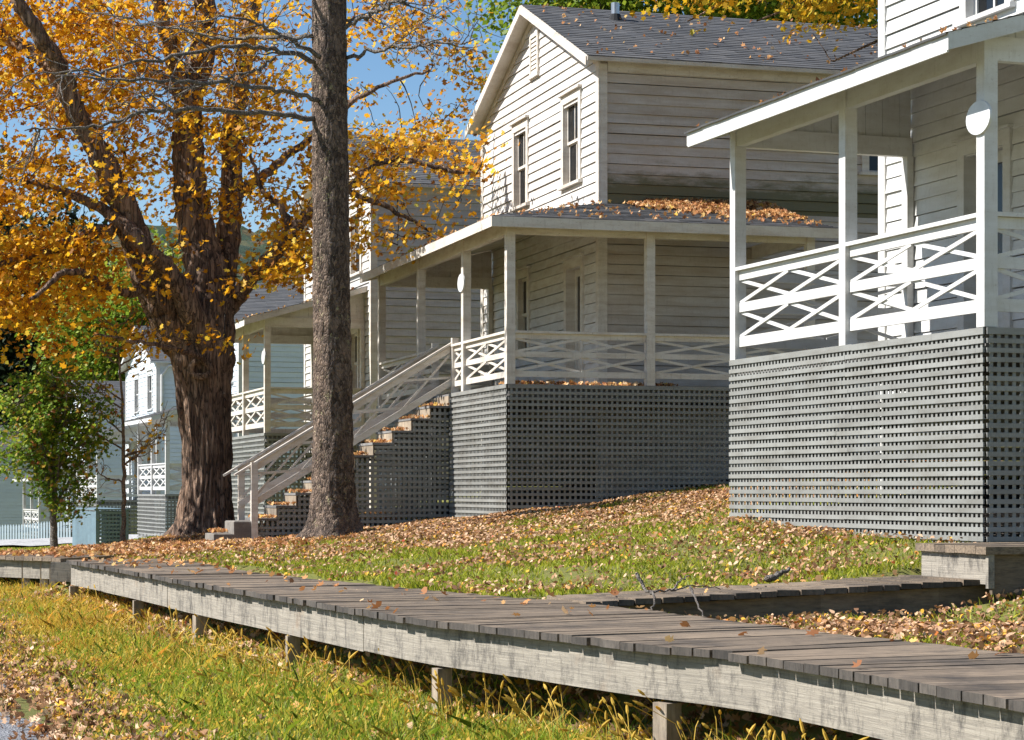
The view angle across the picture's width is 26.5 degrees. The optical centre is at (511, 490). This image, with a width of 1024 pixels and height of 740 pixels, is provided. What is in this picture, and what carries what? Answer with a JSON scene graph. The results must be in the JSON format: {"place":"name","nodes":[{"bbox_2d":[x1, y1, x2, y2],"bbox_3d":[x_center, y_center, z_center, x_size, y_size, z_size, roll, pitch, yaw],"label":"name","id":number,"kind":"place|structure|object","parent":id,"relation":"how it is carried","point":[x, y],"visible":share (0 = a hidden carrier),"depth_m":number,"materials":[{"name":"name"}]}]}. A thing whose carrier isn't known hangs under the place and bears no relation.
{"place":"outdoors","nodes":[
{"label":"outdoors","id":0,"kind":"place"},
{"bbox_2d":[0,684,51,739],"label":"road","id":1,"kind":"structure","parent":0,"point":[6,730],"depth_m":12.77,"materials":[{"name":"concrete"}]},
{"bbox_2d":[0,535,161,550],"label":"verge grass","id":2,"kind":"structure","parent":0,"point":[27,548],"depth_m":48.45,"materials":[{"name":"green plant"}]},
{"bbox_2d":[0,533,162,547],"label":"path","id":3,"kind":"structure","parent":0,"point":[29,542],"depth_m":69.39,"materials":[{"name":"white concrete"}]},
{"bbox_2d":[14,223,303,283],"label":"hill","id":4,"kind":"structure","parent":0,"point":[247,245],"depth_m":351.67,"materials":[{"name":"green plant"}]},
{"bbox_2d":[0,0,877,236],"label":"sky","id":5,"kind":"structure","parent":0,"point":[380,72],"materials":[{"name":"blue"}]},
{"bbox_2d":[0,460,1023,739],"bbox_3d":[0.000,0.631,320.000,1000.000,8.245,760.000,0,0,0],"label":"ground","id":6,"kind":"structure","parent":0,"point":[622,698],"depth_m":17.15,"materials":[{"name":"green plant"}]},
{"bbox_2d":[0,135,28,389],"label":"dark evergreen","id":7,"kind":"object","parent":6,"relation":"on","point":[1,222],"depth_m":121.20,"materials":[{"name":"green plant"}]},
{"bbox_2d":[0,425,65,539],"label":"house","id":8,"kind":"structure","parent":6,"relation":"on","point":[11,504],"depth_m":108.78,"materials":[{"name":"white paint"}]},
{"bbox_2d":[0,519,70,539],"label":"picket fence","id":9,"kind":"object","parent":6,"relation":"on","point":[41,529],"visible":0.58,"depth_m":78.39,"materials":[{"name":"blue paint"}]},
{"bbox_2d":[0,195,94,424],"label":"dark evergreen","id":10,"kind":"object","parent":6,"relation":"on","point":[11,357],"visible":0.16,"depth_m":115.62,"materials":[{"name":"green plant"}]},
{"bbox_2d":[0,553,113,588],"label":"plank walkway","id":11,"kind":"structure","parent":6,"relation":"on","point":[48,569],"depth_m":26.36,"materials":[{"name":"grey wood"}]},
{"bbox_2d":[0,175,120,407],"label":"dark evergreen","id":12,"kind":"object","parent":6,"relation":"on","point":[72,215],"visible":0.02,"depth_m":121.82,"materials":[{"name":"green plant"}]},
{"bbox_2d":[0,347,138,547],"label":"young maple","id":13,"kind":"object","parent":6,"relation":"on","point":[54,407],"visible":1,"depth_m":37.75,"materials":[{"name":"green plant"}]},
{"bbox_2d":[12,380,154,538],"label":"house","id":14,"kind":"structure","parent":6,"relation":"on","point":[113,463],"depth_m":94.06,"materials":[{"name":"white paint"}]},
{"bbox_2d":[72,485,75,509],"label":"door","id":15,"kind":"structure","parent":14,"relation":"in","point":[72,485],"depth_m":98.02,"materials":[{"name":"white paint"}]},
{"bbox_2d":[5,226,184,390],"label":"green tree","id":16,"kind":"object","parent":6,"relation":"on","point":[103,365],"visible":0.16,"depth_m":105.08,"materials":[{"name":"green plant"}]},
{"bbox_2d":[72,508,129,545],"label":"bin enclosure","id":17,"kind":"object","parent":6,"relation":"on","point":[88,531],"visible":0.52,"depth_m":43.28,"materials":[{"name":"blue paint"}]},
{"bbox_2d":[67,289,175,541],"bbox_3d":[-6.771,-1.335,37.886,1.988,4.708,1.673,0,0,-15],"label":"bare sapling","id":18,"kind":"object","parent":6,"relation":"on","point":[123,487],"visible":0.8,"depth_m":37.98,"materials":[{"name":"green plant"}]},
{"bbox_2d":[71,325,235,533],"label":"house","id":19,"kind":"structure","parent":6,"relation":"on","point":[150,388],"depth_m":80.38,"materials":[{"name":"white paint"}]},
{"bbox_2d":[132,373,138,413],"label":"window","id":20,"kind":"structure","parent":19,"relation":"in","point":[136,382],"depth_m":84.42,"materials":[{"name":"white paint"}]},
{"bbox_2d":[133,442,143,499],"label":"door","id":21,"kind":"structure","parent":19,"relation":"in","point":[135,463],"depth_m":84.39,"materials":[{"name":"white paint"}]},
{"bbox_2d":[147,442,150,473],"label":"window","id":22,"kind":"structure","parent":19,"relation":"in","point":[149,454],"depth_m":81.72,"materials":[{"name":"white paint"}]},
{"bbox_2d":[145,369,155,410],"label":"window","id":23,"kind":"structure","parent":19,"relation":"in","point":[149,378],"depth_m":81.68,"materials":[{"name":"white paint"}]},
{"bbox_2d":[1,512,391,580],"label":"fallen leaves","id":24,"kind":"object","parent":6,"relation":"on","point":[173,543],"visible":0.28,"depth_m":28.67,"materials":[{"name":"orange plant"}]},
{"bbox_2d":[124,282,303,537],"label":"house","id":25,"kind":"structure","parent":6,"relation":"on","point":[287,365],"depth_m":65.67,"materials":[{"name":"white paint"}]},
{"bbox_2d":[205,532,233,540],"bbox_3d":[-4.463,0.893,33.157,0.300,0.514,0.900,0,0,-16],"label":"stone step","id":26,"kind":"object","parent":6,"relation":"on","point":[214,536],"visible":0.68,"depth_m":32.76,"materials":[{"name":"concrete"}]},
{"bbox_2d":[207,3,997,532],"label":"fallen leaves","id":27,"kind":"object","parent":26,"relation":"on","point":[759,211],"visible":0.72,"depth_m":33.15,"materials":[{"name":"orange plant"}]},
{"bbox_2d":[225,520,250,538],"bbox_3d":[-4.149,0.800,33.248,0.345,0.699,0.900,0,0,-16],"label":"stone step","id":28,"kind":"object","parent":6,"relation":"on","point":[240,529],"visible":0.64,"depth_m":32.82,"materials":[{"name":"concrete"}]},
{"bbox_2d":[0,0,502,538],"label":"dead limbed tree","id":29,"kind":"object","parent":6,"relation":"on","point":[332,506],"visible":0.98,"depth_m":29.37,"materials":[{"name":"brown plant"}]},
{"bbox_2d":[0,0,519,535],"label":"maple tree","id":30,"kind":"object","parent":6,"relation":"on","point":[192,310],"visible":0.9,"depth_m":35.56,"materials":[{"name":"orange plant"}]},
{"bbox_2d":[0,577,730,739],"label":"fallen leaves","id":31,"kind":"object","parent":6,"relation":"on","point":[53,625],"visible":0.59,"depth_m":21.24,"materials":[{"name":"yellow plant"}]},
{"bbox_2d":[0,577,783,739],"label":"seed heads","id":32,"kind":"object","parent":6,"relation":"on","point":[221,718],"visible":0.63,"depth_m":14.35,"materials":[{"name":"plant"}]},
{"bbox_2d":[0,577,810,739],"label":"weeds","id":33,"kind":"object","parent":6,"relation":"on","point":[222,699],"visible":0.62,"depth_m":14.12,"materials":[{"name":"green plant"}]},
{"bbox_2d":[231,134,579,523],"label":"house","id":34,"kind":"structure","parent":6,"relation":"on","point":[292,324],"depth_m":45.07,"materials":[{"name":"grey paint"}]},
{"bbox_2d":[261,351,265,363],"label":"oval sign","id":35,"kind":"object","parent":34,"relation":"attached to","point":[263,357],"visible":1,"depth_m":44.53,"materials":[{"name":"paint"}]},
{"bbox_2d":[350,329,359,395],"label":"window","id":36,"kind":"structure","parent":34,"relation":"in","point":[355,346],"depth_m":46.31,"materials":[{"name":"paint"}]},
{"bbox_2d":[349,202,362,278],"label":"window","id":37,"kind":"structure","parent":34,"relation":"in","point":[359,271],"depth_m":46.24,"materials":[{"name":"paint"}]},
{"bbox_2d":[0,558,880,739],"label":"fallen leaves","id":38,"kind":"object","parent":6,"relation":"on","point":[53,731],"visible":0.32,"depth_m":13.92,"materials":[{"name":"brown plant"}]},
{"bbox_2d":[23,578,868,739],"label":"foxtail weeds","id":39,"kind":"object","parent":6,"relation":"on","point":[518,709],"visible":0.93,"depth_m":13.62,"materials":[{"name":"plant"}]},
{"bbox_2d":[38,460,1023,653],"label":"fallen leaves","id":40,"kind":"object","parent":6,"relation":"on","point":[455,527],"visible":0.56,"depth_m":21.08,"materials":[{"name":"brown plant"}]},
{"bbox_2d":[66,558,1023,739],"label":"boardwalk","id":41,"kind":"structure","parent":6,"relation":"on","point":[894,689],"depth_m":12.02,"materials":[{"name":"grey wood"}]},
{"bbox_2d":[0,548,1004,666],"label":"fallen leaves","id":42,"kind":"object","parent":41,"relation":"on","point":[178,562],"visible":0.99,"depth_m":19.73,"materials":[{"name":"orange plant"}]},
{"bbox_2d":[66,460,1023,652],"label":"lawn grass","id":43,"kind":"structure","parent":6,"relation":"on","point":[432,552],"depth_m":19.64,"materials":[{"name":"green plant"}]},
{"bbox_2d":[764,567,790,582],"bbox_3d":[2.095,0.660,17.146,0.247,0.122,0.068,0,0,-27],"label":"fallen stick","id":44,"kind":"object","parent":43,"relation":"on","point":[770,578],"visible":1,"depth_m":17.12,"materials":[{"name":"grey wood"}]},
{"bbox_2d":[223,2,1019,538],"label":"house","id":45,"kind":"structure","parent":6,"relation":"on","point":[567,294],"depth_m":33.78,"materials":[{"name":"white paint"}]},
{"bbox_2d":[457,274,464,291],"bbox_3d":[-0.772,-3.165,33.084,0.022,0.276,0.370,0,0,-16],"label":"oval sign","id":46,"kind":"object","parent":45,"relation":"attached to","point":[461,282],"visible":1,"depth_m":33.03,"materials":[{"name":"paint"}]},
{"bbox_2d":[508,115,529,212],"bbox_3d":[0.169,-5.633,37.511,0.190,1.535,1.060,0,0,-16],"label":"window","id":47,"kind":"structure","parent":45,"relation":"in","point":[520,158],"depth_m":37.76,"materials":[{"name":"paint"}]},
{"bbox_2d":[515,265,531,351],"bbox_3d":[0.215,-3.072,37.353,0.190,1.515,0.870,0,0,-16],"label":"window","id":48,"kind":"structure","parent":45,"relation":"in","point":[523,283],"depth_m":37.58,"materials":[{"name":"paint"}]},
{"bbox_2d":[557,84,582,190],"bbox_3d":[0.971,-5.633,34.757,0.190,1.535,1.120,0,0,-16],"label":"window","id":49,"kind":"structure","parent":45,"relation":"in","point":[571,121],"depth_m":34.98,"materials":[{"name":"paint"}]},
{"bbox_2d":[560,253,592,384],"bbox_3d":[1.043,-2.627,34.627,0.245,2.215,1.050,0,0,-16],"label":"door","id":50,"kind":"structure","parent":45,"relation":"in","point":[573,280],"depth_m":34.96,"materials":[{"name":"paint"}]},
{"bbox_2d":[858,155,877,175],"bbox_3d":[6.030,-5.680,34.797,1.070,1.300,0.185,0,0,-16],"label":"window","id":51,"kind":"structure","parent":45,"relation":"in","point":[869,164],"depth_m":34.64,"materials":[{"name":"paint"}]},
{"bbox_2d":[447,0,877,82],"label":"green tree","id":52,"kind":"object","parent":6,"relation":"on","point":[755,11],"visible":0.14,"depth_m":58.33,"materials":[{"name":"green plant"}]},
{"bbox_2d":[629,0,877,61],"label":"yellow leaved tree","id":53,"kind":"object","parent":6,"relation":"on","point":[801,12],"visible":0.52,"depth_m":28.45,"materials":[{"name":"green plant"}]},
{"bbox_2d":[547,575,1023,623],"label":"plank walkway","id":54,"kind":"structure","parent":6,"relation":"on","point":[909,594],"depth_m":16.12,"materials":[{"name":"grey wood"}]},
{"bbox_2d":[635,572,720,609],"bbox_3d":[1.110,0.709,15.634,0.340,0.261,1.250,0,0,27],"label":"fallen stick","id":55,"kind":"object","parent":54,"relation":"on","point":[640,580],"visible":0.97,"depth_m":15.54,"materials":[{"name":"wood"}]},
{"bbox_2d":[689,586,702,615],"bbox_3d":[1.305,0.779,15.301,0.024,0.191,0.803,0,0,-3],"label":"fallen stick","id":56,"kind":"object","parent":54,"relation":"on","point":[692,593],"visible":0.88,"depth_m":15.41,"materials":[{"name":"grey wood"}]},
{"bbox_2d":[684,0,1023,542],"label":"house","id":57,"kind":"structure","parent":6,"relation":"on","point":[946,316],"depth_m":20.46,"materials":[{"name":"white paint"}]},
{"bbox_2d":[966,100,991,134],"bbox_3d":[3.816,-3.050,17.775,0.022,0.276,0.370,0,0,-19],"label":"oval sign","id":58,"kind":"object","parent":57,"relation":"attached to","point":[978,117],"visible":1,"depth_m":17.76,"materials":[{"name":"paint"}]},
{"bbox_2d":[952,0,1016,28],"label":"window","id":59,"kind":"structure","parent":57,"relation":"in","point":[972,11],"depth_m":21.78,"materials":[{"name":"white paint"}]},
{"bbox_2d":[951,124,1023,329],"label":"door","id":60,"kind":"structure","parent":57,"relation":"in","point":[966,145],"depth_m":21.88,"materials":[{"name":"white paint"}]},
{"bbox_2d":[915,542,1023,594],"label":"wooden step","id":61,"kind":"object","parent":6,"relation":"on","point":[996,568],"visible":0.93,"depth_m":16.41,"materials":[{"name":"grey wood"}]},
{"bbox_2d":[258,459,1019,540],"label":"soil","id":62,"kind":"structure","parent":0,"point":[985,514],"depth_m":21.45,"materials":[{"name":"brown soil"}]}
]}

